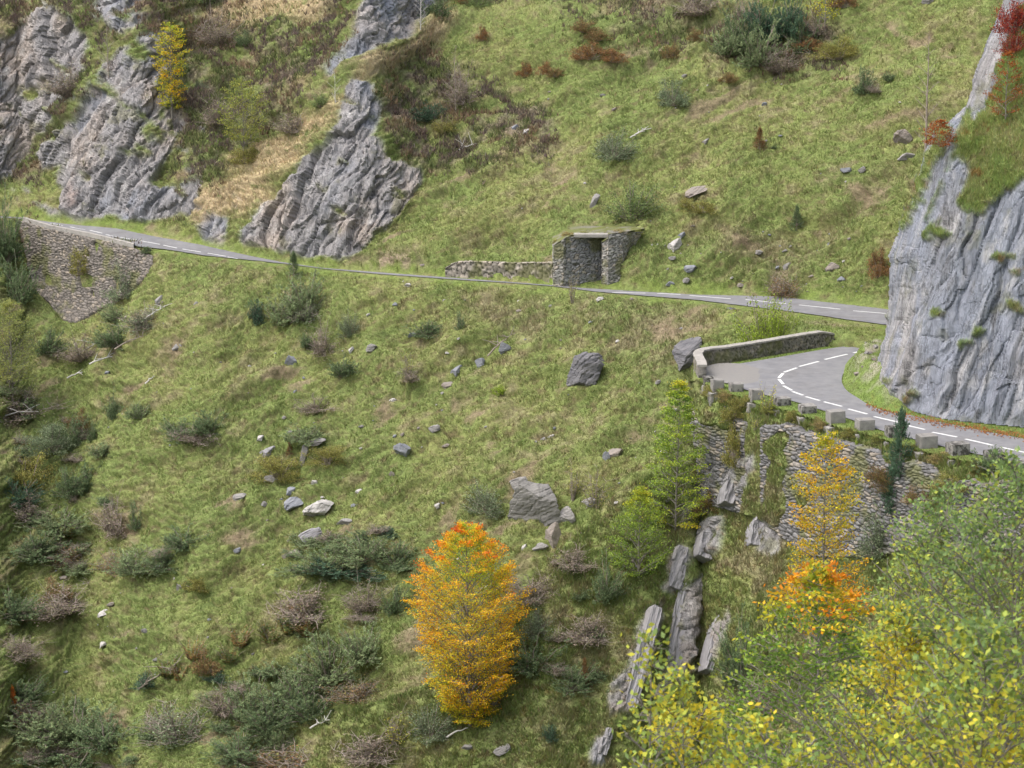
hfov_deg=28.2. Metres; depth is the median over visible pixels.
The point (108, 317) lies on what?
juniper
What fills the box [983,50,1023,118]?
beech sapling
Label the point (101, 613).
rock
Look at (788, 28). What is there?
juniper
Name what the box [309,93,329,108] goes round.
willow
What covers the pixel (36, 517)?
juniper
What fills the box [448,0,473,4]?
heath
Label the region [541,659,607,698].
juniper
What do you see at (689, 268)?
rock
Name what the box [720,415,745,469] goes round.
bush
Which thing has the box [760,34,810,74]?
brushwood
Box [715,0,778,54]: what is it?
juniper
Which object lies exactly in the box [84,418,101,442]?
juniper
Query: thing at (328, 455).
bush
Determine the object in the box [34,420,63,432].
juniper
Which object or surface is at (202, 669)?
bush
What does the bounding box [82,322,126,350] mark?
juniper
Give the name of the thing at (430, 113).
juniper
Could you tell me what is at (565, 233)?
grass clump
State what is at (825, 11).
tree
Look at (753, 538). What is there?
rock slab
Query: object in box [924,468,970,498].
bush
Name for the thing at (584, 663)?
conifer
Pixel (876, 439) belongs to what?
grass clump
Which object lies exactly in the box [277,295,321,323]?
brushwood
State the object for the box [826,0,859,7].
heath
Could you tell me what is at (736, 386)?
guard block
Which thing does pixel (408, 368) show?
sapling
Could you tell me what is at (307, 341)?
juniper
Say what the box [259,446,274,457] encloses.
boulder
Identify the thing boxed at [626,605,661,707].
rock slab
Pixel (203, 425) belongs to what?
juniper
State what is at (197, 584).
bush
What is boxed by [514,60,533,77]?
heath
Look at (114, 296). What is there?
willow
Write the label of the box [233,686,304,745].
juniper
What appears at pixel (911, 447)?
grass clump
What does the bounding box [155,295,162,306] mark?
rock
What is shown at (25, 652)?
brushwood
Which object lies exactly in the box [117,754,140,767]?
juniper
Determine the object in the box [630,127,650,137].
dead branch
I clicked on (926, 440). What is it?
guard block
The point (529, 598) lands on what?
brushwood
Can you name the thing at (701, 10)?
brushwood
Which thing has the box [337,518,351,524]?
boulder
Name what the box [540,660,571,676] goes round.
brushwood
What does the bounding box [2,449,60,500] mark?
bush
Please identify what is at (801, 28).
juniper
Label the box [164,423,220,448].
brushwood
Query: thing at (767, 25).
juniper
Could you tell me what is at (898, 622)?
willow tree
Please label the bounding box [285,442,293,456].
conifer
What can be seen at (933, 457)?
grass clump
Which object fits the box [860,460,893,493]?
bush
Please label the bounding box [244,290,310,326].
juniper
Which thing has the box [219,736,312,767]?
brushwood
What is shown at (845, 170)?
rock
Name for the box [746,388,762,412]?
guard block
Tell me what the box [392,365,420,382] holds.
brushwood
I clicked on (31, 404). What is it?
juniper
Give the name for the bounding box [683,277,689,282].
rock
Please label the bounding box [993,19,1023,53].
red shrub
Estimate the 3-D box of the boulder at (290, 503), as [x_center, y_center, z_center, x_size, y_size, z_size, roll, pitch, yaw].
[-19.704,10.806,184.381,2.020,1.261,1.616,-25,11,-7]
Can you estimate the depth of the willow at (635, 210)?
201.83 m
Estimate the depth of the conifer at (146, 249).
215.15 m
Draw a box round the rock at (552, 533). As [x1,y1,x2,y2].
[545,522,560,548]
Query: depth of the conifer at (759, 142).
205.89 m
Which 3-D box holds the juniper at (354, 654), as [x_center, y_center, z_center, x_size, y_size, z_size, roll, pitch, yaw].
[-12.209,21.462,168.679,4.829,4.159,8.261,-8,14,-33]
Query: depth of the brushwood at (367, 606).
172.20 m
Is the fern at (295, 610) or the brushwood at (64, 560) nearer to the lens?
the fern at (295, 610)
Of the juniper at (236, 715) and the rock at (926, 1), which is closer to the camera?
the juniper at (236, 715)
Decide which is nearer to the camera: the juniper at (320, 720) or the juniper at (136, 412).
the juniper at (320, 720)
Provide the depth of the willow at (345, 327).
198.99 m
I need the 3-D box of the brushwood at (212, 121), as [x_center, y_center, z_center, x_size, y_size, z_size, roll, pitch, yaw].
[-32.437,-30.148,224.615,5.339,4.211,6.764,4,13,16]
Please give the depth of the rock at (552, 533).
172.57 m
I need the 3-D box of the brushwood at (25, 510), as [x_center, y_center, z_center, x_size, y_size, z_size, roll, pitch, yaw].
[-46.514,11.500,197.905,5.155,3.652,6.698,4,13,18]
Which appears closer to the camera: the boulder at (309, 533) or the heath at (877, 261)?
the boulder at (309, 533)
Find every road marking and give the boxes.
[51,223,877,312]
[777,352,1023,452]
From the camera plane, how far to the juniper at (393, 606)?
171.33 m
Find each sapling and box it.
[380,702,417,745]
[398,349,414,380]
[563,461,581,500]
[564,267,578,303]
[572,461,614,508]
[751,416,761,430]
[758,380,777,415]
[919,119,957,146]
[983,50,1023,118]
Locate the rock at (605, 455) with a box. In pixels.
[602,451,609,460]
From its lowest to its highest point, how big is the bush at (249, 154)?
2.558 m
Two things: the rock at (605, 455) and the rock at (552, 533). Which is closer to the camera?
the rock at (552, 533)
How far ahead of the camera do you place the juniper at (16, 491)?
197.80 m
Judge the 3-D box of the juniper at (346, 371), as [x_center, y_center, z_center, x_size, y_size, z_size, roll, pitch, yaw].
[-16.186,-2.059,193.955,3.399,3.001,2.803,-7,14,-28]
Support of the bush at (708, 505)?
on the spur
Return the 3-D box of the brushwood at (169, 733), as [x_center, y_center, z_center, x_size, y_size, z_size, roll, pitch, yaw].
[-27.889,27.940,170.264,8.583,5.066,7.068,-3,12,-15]
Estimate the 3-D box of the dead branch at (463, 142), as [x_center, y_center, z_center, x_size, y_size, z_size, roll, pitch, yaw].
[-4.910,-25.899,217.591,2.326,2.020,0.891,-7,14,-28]
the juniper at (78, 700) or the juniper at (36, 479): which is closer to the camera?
the juniper at (78, 700)
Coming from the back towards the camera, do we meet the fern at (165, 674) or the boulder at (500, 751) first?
the fern at (165, 674)
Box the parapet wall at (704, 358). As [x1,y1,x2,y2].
[693,330,834,377]
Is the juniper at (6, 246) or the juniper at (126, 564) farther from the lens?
the juniper at (6, 246)
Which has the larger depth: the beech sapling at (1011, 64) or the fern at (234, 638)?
the fern at (234, 638)
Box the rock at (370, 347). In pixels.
[366,344,376,351]
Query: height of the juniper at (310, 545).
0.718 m
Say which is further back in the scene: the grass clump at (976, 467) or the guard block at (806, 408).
the guard block at (806, 408)
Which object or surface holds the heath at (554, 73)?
on the hillside
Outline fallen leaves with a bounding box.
[866,401,1023,441]
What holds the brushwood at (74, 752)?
on the hillside
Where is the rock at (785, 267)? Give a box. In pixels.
[783,263,790,269]
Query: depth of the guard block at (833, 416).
141.03 m
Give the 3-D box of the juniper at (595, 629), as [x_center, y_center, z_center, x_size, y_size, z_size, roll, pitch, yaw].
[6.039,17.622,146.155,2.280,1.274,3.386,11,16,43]
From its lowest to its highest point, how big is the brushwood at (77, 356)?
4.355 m
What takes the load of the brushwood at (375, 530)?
on the hillside
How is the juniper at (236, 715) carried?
on the hillside
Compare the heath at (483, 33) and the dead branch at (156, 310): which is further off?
the heath at (483, 33)
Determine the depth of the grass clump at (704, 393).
152.41 m
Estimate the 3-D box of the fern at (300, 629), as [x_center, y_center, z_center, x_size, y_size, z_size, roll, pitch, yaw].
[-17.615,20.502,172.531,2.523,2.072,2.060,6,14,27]
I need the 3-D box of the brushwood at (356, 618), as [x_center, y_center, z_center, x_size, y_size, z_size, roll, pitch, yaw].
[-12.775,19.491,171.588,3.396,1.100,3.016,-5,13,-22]
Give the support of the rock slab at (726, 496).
on the spur
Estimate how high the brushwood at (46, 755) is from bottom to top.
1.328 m
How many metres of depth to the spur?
145.97 m
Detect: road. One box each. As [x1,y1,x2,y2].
[0,216,887,323]
[739,347,1023,460]
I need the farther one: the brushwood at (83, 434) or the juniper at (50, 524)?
the brushwood at (83, 434)
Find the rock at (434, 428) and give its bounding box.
[428,424,439,432]
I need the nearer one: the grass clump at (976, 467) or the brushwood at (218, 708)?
the grass clump at (976, 467)
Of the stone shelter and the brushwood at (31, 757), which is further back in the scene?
the stone shelter
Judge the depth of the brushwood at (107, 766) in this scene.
174.19 m
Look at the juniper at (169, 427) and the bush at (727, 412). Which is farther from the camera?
the juniper at (169, 427)
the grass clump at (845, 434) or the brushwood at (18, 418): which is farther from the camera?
the brushwood at (18, 418)
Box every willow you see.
[99,257,136,302]
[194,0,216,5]
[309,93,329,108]
[335,308,360,339]
[403,696,457,747]
[427,111,460,133]
[457,0,493,7]
[459,476,505,519]
[515,595,559,645]
[588,123,640,162]
[599,178,669,222]
[728,287,785,342]
[759,300,802,338]
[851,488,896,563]
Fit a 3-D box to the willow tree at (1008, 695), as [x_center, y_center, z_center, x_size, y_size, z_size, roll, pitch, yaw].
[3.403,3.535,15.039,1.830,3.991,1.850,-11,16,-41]
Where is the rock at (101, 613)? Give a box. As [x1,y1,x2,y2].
[98,609,106,616]
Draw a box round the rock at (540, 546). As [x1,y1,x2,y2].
[532,542,548,550]
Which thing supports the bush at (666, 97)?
on the hillside
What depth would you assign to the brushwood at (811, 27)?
217.31 m
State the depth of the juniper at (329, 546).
178.02 m
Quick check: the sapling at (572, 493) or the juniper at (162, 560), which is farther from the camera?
the juniper at (162, 560)
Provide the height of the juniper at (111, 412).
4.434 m
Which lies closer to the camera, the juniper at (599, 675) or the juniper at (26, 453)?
the juniper at (599, 675)
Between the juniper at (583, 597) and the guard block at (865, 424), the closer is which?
the guard block at (865, 424)
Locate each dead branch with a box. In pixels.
[5,403,39,415]
[89,345,114,363]
[114,320,145,349]
[137,653,183,690]
[145,303,171,319]
[310,711,330,728]
[446,727,467,737]
[457,132,476,150]
[482,327,514,355]
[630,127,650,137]
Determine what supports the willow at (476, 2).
on the hillside
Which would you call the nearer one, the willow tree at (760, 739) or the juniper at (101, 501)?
the willow tree at (760, 739)
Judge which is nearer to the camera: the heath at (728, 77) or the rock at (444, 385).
the rock at (444, 385)
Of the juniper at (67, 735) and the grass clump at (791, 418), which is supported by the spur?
the grass clump at (791, 418)
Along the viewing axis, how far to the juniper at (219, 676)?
172.11 m
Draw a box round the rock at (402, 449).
[393,443,410,456]
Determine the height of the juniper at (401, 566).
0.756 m
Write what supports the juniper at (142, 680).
on the hillside
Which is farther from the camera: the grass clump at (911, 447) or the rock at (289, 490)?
the rock at (289, 490)
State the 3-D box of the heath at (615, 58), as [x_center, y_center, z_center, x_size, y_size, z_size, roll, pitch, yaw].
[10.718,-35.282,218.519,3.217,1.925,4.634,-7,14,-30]
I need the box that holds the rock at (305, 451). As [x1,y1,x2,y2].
[299,445,307,465]
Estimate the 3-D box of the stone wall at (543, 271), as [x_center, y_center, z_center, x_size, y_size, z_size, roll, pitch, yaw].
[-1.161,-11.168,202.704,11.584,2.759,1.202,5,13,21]
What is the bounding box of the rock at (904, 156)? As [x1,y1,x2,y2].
[897,153,914,160]
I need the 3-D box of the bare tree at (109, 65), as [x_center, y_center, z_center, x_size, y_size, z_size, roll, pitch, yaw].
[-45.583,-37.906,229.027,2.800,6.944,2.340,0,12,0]
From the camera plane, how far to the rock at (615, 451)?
177.79 m
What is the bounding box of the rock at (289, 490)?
[286,487,295,495]
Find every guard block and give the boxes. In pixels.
[700,376,713,393]
[708,378,723,405]
[728,381,743,391]
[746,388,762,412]
[773,396,790,415]
[796,403,816,423]
[823,409,845,434]
[852,417,874,438]
[883,425,904,445]
[913,433,937,459]
[945,440,969,465]
[983,448,1007,461]
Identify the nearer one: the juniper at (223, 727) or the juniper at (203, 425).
the juniper at (223, 727)
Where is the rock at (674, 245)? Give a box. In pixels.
[667,238,681,251]
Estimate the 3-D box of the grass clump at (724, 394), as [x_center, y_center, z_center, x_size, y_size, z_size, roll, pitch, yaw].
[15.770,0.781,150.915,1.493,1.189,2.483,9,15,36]
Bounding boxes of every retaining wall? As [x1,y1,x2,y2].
[19,217,153,322]
[690,405,1023,559]
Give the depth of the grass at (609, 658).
145.22 m
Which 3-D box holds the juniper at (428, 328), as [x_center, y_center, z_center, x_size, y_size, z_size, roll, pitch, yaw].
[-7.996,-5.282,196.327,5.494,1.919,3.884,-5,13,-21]
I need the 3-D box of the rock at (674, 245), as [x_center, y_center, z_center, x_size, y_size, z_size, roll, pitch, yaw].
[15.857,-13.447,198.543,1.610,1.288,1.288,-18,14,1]
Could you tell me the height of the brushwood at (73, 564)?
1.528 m
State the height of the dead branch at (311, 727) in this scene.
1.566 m
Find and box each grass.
[303,378,1023,767]
[694,335,1023,468]
[881,0,1023,404]
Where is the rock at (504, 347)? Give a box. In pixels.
[499,342,510,353]
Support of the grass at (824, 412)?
on the spur
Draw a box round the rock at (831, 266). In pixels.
[825,262,839,271]
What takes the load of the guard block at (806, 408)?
on the spur
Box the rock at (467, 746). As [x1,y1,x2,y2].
[462,744,471,749]
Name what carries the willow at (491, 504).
on the hillside
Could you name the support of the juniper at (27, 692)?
on the hillside
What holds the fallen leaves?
on the road at (821, 380)
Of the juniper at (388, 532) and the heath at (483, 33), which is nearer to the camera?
the juniper at (388, 532)
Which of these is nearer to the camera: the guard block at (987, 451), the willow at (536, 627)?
the guard block at (987, 451)
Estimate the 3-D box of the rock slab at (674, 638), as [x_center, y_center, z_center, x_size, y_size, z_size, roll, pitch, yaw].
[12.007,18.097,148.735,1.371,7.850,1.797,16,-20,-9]
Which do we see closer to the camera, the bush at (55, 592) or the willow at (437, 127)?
the bush at (55, 592)
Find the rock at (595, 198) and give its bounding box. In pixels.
[590,193,599,207]
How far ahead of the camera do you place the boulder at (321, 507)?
182.19 m
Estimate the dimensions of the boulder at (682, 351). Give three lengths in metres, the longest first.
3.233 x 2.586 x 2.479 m
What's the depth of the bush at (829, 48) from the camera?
213.49 m
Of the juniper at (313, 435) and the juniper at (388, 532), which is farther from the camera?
the juniper at (313, 435)
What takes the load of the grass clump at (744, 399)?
on the spur
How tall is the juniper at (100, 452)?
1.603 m
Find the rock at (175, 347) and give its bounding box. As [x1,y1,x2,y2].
[172,344,181,350]
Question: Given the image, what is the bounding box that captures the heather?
[0,0,850,257]
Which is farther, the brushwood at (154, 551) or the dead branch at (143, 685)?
the brushwood at (154, 551)
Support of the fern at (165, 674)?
on the hillside
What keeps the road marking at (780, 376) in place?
on the road at (821, 380)
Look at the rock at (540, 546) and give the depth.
172.48 m
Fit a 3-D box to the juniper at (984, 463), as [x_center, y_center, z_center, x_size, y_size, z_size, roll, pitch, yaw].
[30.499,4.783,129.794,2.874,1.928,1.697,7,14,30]
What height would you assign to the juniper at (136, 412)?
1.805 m
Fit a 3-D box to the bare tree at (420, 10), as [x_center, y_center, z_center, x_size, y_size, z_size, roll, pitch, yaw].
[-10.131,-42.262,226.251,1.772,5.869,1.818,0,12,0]
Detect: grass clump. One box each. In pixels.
[561,232,573,236]
[700,384,717,396]
[714,387,731,403]
[734,393,749,408]
[758,400,776,413]
[782,409,798,423]
[808,416,825,430]
[837,426,856,438]
[865,432,884,445]
[899,441,916,453]
[926,451,950,464]
[963,459,983,472]
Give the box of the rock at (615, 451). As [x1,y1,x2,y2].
[608,448,622,456]
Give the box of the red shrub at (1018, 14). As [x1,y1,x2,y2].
[989,0,1023,37]
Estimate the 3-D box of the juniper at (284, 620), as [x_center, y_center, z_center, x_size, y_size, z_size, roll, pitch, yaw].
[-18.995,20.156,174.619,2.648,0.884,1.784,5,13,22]
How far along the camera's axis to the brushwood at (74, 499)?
199.30 m
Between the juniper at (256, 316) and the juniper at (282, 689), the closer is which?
the juniper at (282, 689)
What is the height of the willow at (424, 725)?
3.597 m
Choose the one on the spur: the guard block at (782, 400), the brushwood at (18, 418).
the guard block at (782, 400)
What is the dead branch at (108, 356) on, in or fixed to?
on the hillside
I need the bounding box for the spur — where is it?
[303,336,1023,767]
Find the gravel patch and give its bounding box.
[706,363,759,383]
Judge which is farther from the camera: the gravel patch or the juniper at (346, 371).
the juniper at (346, 371)
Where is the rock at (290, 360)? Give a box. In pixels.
[285,355,296,364]
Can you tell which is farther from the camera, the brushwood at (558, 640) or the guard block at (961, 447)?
the brushwood at (558, 640)
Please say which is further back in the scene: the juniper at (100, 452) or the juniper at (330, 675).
the juniper at (100, 452)
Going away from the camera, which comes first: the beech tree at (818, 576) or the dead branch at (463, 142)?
the beech tree at (818, 576)
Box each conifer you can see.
[10,685,16,707]
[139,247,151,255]
[285,251,302,277]
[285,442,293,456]
[580,657,589,684]
[750,127,766,149]
[788,204,805,230]
[876,461,896,517]
[883,406,913,480]
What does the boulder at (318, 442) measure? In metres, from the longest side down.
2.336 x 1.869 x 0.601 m
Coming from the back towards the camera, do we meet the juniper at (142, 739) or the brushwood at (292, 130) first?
the brushwood at (292, 130)
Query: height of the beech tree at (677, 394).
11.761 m
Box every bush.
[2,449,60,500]
[13,418,84,462]
[33,576,74,603]
[61,405,91,431]
[67,244,91,277]
[178,575,208,593]
[188,647,224,677]
[228,142,258,165]
[241,452,304,484]
[297,444,349,468]
[490,385,505,395]
[653,78,691,107]
[680,196,696,208]
[681,200,718,214]
[692,490,718,513]
[718,395,745,425]
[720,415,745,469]
[800,33,860,59]
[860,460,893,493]
[899,483,936,507]
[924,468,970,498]
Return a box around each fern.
[53,519,79,539]
[153,650,178,678]
[168,662,188,680]
[178,636,206,661]
[213,637,245,663]
[225,623,254,647]
[255,618,282,643]
[271,606,299,635]
[284,600,309,620]
[290,610,320,637]
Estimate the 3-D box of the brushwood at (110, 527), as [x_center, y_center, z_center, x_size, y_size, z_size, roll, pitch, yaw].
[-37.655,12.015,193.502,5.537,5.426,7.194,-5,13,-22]
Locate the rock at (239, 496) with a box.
[233,493,246,500]
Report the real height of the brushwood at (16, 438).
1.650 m
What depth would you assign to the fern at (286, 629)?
173.50 m
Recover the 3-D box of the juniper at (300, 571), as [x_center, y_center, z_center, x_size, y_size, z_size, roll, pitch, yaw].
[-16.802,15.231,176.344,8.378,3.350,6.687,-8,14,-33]
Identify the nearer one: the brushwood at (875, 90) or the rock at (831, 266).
the rock at (831, 266)
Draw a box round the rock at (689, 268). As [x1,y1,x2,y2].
[684,265,696,272]
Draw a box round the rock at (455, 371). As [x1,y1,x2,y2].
[450,365,461,376]
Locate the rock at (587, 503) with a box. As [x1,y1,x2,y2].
[583,497,594,507]
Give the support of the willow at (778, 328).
on the hillside
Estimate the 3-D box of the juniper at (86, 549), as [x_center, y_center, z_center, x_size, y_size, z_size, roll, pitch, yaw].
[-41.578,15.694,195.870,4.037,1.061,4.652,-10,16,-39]
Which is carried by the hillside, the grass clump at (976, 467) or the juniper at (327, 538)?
the juniper at (327, 538)
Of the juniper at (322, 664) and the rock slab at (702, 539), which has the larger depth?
the juniper at (322, 664)
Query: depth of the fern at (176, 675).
174.02 m
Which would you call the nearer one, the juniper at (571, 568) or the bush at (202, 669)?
the juniper at (571, 568)
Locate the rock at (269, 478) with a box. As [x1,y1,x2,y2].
[264,475,276,482]
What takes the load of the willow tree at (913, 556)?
on the near bank
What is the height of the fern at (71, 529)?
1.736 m
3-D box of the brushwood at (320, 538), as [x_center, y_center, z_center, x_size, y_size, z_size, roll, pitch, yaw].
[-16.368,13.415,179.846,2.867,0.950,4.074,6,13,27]
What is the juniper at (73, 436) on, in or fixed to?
on the hillside
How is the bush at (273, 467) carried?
on the hillside
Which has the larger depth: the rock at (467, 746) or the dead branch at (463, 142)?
the dead branch at (463, 142)
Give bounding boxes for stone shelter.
[552,224,643,286]
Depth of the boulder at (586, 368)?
185.43 m
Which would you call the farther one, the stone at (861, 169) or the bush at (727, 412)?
the stone at (861, 169)
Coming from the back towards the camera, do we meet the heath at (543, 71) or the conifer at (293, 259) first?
the heath at (543, 71)
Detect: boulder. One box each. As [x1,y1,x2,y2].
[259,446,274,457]
[284,497,302,511]
[298,527,321,543]
[302,499,333,516]
[306,438,325,445]
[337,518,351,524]
[493,743,510,755]
[507,479,560,525]
[509,476,527,489]
[559,506,575,523]
[566,352,604,385]
[591,352,603,361]
[672,337,701,370]
[685,186,706,197]
[893,129,912,144]
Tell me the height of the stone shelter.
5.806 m
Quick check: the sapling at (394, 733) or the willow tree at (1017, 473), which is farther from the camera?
the sapling at (394, 733)
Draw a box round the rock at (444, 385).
[441,382,451,388]
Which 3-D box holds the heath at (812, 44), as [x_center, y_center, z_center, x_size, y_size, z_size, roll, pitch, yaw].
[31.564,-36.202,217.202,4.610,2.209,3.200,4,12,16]
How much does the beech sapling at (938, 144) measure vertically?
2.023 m
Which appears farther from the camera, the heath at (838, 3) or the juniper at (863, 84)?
the heath at (838, 3)
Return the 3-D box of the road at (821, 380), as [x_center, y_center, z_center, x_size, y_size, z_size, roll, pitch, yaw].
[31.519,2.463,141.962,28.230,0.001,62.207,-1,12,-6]
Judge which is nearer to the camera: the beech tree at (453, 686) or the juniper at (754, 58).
the beech tree at (453, 686)
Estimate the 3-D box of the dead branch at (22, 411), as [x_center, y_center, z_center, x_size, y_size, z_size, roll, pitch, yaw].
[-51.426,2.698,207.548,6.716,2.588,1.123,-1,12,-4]
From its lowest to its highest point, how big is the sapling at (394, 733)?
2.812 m
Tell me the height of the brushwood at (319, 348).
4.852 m
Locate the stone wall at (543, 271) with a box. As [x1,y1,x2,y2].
[445,260,552,282]
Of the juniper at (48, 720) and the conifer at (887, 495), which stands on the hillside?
the juniper at (48, 720)
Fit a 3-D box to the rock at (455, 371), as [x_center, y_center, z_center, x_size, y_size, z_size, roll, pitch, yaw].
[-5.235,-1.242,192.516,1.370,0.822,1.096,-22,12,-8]
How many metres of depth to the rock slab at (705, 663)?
146.70 m
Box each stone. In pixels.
[257,435,263,440]
[858,166,865,172]
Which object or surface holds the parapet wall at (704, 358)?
on the spur
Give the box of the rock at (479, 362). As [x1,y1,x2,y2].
[475,358,484,367]
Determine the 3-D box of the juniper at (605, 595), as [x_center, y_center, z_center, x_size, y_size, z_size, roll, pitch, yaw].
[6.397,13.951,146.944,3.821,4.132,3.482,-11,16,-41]
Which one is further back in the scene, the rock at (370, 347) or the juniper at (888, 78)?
the juniper at (888, 78)
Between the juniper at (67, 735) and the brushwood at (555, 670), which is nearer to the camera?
the brushwood at (555, 670)
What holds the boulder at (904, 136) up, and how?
on the hillside
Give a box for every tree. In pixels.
[0,298,43,390]
[98,17,114,77]
[149,22,192,121]
[213,77,270,152]
[400,520,536,727]
[414,0,426,29]
[442,44,469,109]
[604,485,673,577]
[612,622,690,767]
[616,656,751,767]
[642,378,714,530]
[696,557,929,767]
[697,701,858,767]
[774,430,872,684]
[794,594,984,767]
[806,0,840,25]
[828,474,1023,767]
[845,605,1023,767]
[877,446,1023,767]
[915,33,942,150]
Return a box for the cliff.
[878,0,1023,426]
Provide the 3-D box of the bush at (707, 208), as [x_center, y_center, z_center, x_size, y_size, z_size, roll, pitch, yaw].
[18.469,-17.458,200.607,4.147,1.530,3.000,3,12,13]
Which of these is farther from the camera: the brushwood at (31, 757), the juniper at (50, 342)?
the juniper at (50, 342)
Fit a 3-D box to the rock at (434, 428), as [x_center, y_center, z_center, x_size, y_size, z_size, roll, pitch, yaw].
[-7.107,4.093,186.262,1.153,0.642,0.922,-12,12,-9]
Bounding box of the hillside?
[0,0,1002,767]
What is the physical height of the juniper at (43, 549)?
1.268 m
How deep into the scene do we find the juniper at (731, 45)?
216.35 m
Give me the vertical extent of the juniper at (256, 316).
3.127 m
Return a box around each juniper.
[0,180,31,264]
[0,247,41,305]
[0,260,29,288]
[0,384,20,396]
[0,520,70,565]
[0,584,45,624]
[1,695,75,749]
[2,475,45,508]
[8,742,101,767]
[9,672,55,713]
[10,551,39,560]
[12,502,90,539]
[13,389,40,419]
[13,689,116,752]
[15,440,47,458]
[19,538,63,552]
[20,471,50,490]
[25,507,51,524]
[27,325,72,356]
[27,745,66,764]
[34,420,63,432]
[45,464,88,502]
[55,558,95,576]
[57,414,89,451]
[65,754,94,767]
[66,460,102,496]
[66,539,94,555]
[66,694,84,711]
[67,703,137,757]
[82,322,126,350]
[82,440,111,458]
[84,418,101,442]
[89,492,116,505]
[97,303,125,325]
[99,381,123,422]
[101,542,164,577]
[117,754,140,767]
[123,400,150,419]
[126,499,142,531]
[129,671,157,691]
[134,543,181,574]
[135,732,151,743]
[138,727,158,741]
[157,415,192,444]
[160,522,212,552]
[184,408,228,438]
[194,664,291,731]
[196,671,228,683]
[198,725,263,767]
[208,718,235,734]
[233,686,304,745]
[235,30,250,46]
[235,646,340,714]
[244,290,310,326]
[246,299,264,325]
[246,660,281,678]
[256,724,288,739]
[257,726,295,755]
[267,540,363,580]
[268,678,343,729]
[273,616,300,624]
[274,264,326,314]
[277,548,306,558]
[281,422,327,446]
[281,670,307,680]
[285,530,315,549]
[287,628,370,692]
[288,554,388,581]
[297,323,317,348]
[302,537,323,548]
[314,532,339,543]
[314,713,330,723]
[315,666,350,680]
[317,574,338,583]
[321,539,352,551]
[321,542,338,553]
[321,617,383,669]
[326,348,360,378]
[329,526,402,568]
[336,527,383,546]
[360,534,420,573]
[377,526,399,538]
[377,582,414,616]
[388,562,414,571]
[399,320,443,339]
[408,100,449,122]
[417,0,454,18]
[454,309,464,330]
[499,628,571,678]
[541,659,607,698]
[541,724,558,742]
[561,563,582,573]
[562,666,581,676]
[569,588,596,601]
[582,619,605,640]
[584,668,607,679]
[589,547,631,605]
[698,18,745,56]
[709,601,758,693]
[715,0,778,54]
[724,0,797,46]
[732,16,791,71]
[768,0,811,40]
[781,13,821,55]
[848,65,877,94]
[881,70,895,81]
[968,444,1010,473]
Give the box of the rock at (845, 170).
[840,167,851,172]
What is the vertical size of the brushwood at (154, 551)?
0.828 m
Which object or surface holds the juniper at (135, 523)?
on the hillside
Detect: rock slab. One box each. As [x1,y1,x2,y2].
[598,727,613,755]
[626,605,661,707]
[666,583,686,675]
[668,545,687,590]
[693,527,712,562]
[698,615,718,674]
[717,475,736,506]
[744,517,764,545]
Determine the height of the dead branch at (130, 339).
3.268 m
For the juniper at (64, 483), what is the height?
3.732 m
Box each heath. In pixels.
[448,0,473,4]
[474,26,488,40]
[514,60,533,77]
[535,59,551,75]
[543,66,565,76]
[565,40,613,60]
[570,16,597,33]
[584,29,613,40]
[599,46,629,62]
[661,40,681,60]
[686,29,706,42]
[715,72,739,83]
[787,34,822,52]
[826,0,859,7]
[866,244,888,280]
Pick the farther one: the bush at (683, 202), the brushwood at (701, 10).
the brushwood at (701, 10)
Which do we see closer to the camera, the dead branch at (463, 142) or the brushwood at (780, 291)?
the brushwood at (780, 291)
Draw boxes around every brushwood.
[0,381,69,426]
[0,633,50,664]
[1,576,91,625]
[4,698,55,726]
[7,485,59,525]
[10,431,27,444]
[17,744,53,765]
[33,54,78,96]
[37,742,72,756]
[40,541,93,569]
[52,554,76,565]
[53,536,67,547]
[54,327,97,364]
[59,454,83,462]
[62,745,94,759]
[66,559,87,572]
[68,495,77,502]
[74,426,87,440]
[84,481,127,544]
[84,547,121,579]
[90,761,113,767]
[99,300,160,334]
[129,694,216,754]
[144,545,169,557]
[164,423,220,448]
[187,1,247,46]
[196,92,240,126]
[197,679,236,719]
[218,680,245,692]
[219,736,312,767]
[263,579,332,628]
[266,112,307,135]
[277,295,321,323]
[291,389,344,414]
[303,309,342,360]
[314,528,342,542]
[316,673,385,704]
[329,730,413,767]
[336,572,393,614]
[340,609,380,622]
[367,523,390,534]
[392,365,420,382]
[441,60,486,107]
[468,686,507,706]
[499,572,519,591]
[503,568,560,608]
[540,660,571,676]
[545,535,601,573]
[545,625,570,643]
[555,609,620,648]
[671,0,722,17]
[727,0,757,19]
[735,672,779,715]
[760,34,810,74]
[763,273,802,298]
[804,8,826,36]
[864,80,881,93]
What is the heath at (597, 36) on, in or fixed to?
on the hillside
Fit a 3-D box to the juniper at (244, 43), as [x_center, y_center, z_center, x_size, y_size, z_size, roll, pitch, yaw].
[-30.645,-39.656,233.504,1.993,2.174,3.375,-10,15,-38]
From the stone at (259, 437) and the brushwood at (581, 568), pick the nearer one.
the brushwood at (581, 568)
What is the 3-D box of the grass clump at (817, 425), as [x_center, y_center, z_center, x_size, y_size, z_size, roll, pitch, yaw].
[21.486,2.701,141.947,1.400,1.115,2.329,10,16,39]
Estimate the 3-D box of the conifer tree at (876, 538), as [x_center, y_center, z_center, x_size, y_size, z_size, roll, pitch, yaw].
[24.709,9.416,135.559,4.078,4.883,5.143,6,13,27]
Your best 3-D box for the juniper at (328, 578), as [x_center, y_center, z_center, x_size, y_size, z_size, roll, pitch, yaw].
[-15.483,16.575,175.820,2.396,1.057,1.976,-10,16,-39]
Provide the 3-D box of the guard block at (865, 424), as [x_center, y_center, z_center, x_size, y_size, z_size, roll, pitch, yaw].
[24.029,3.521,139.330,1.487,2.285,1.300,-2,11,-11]
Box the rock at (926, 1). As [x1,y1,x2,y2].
[921,0,933,3]
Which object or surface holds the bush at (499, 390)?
on the hillside

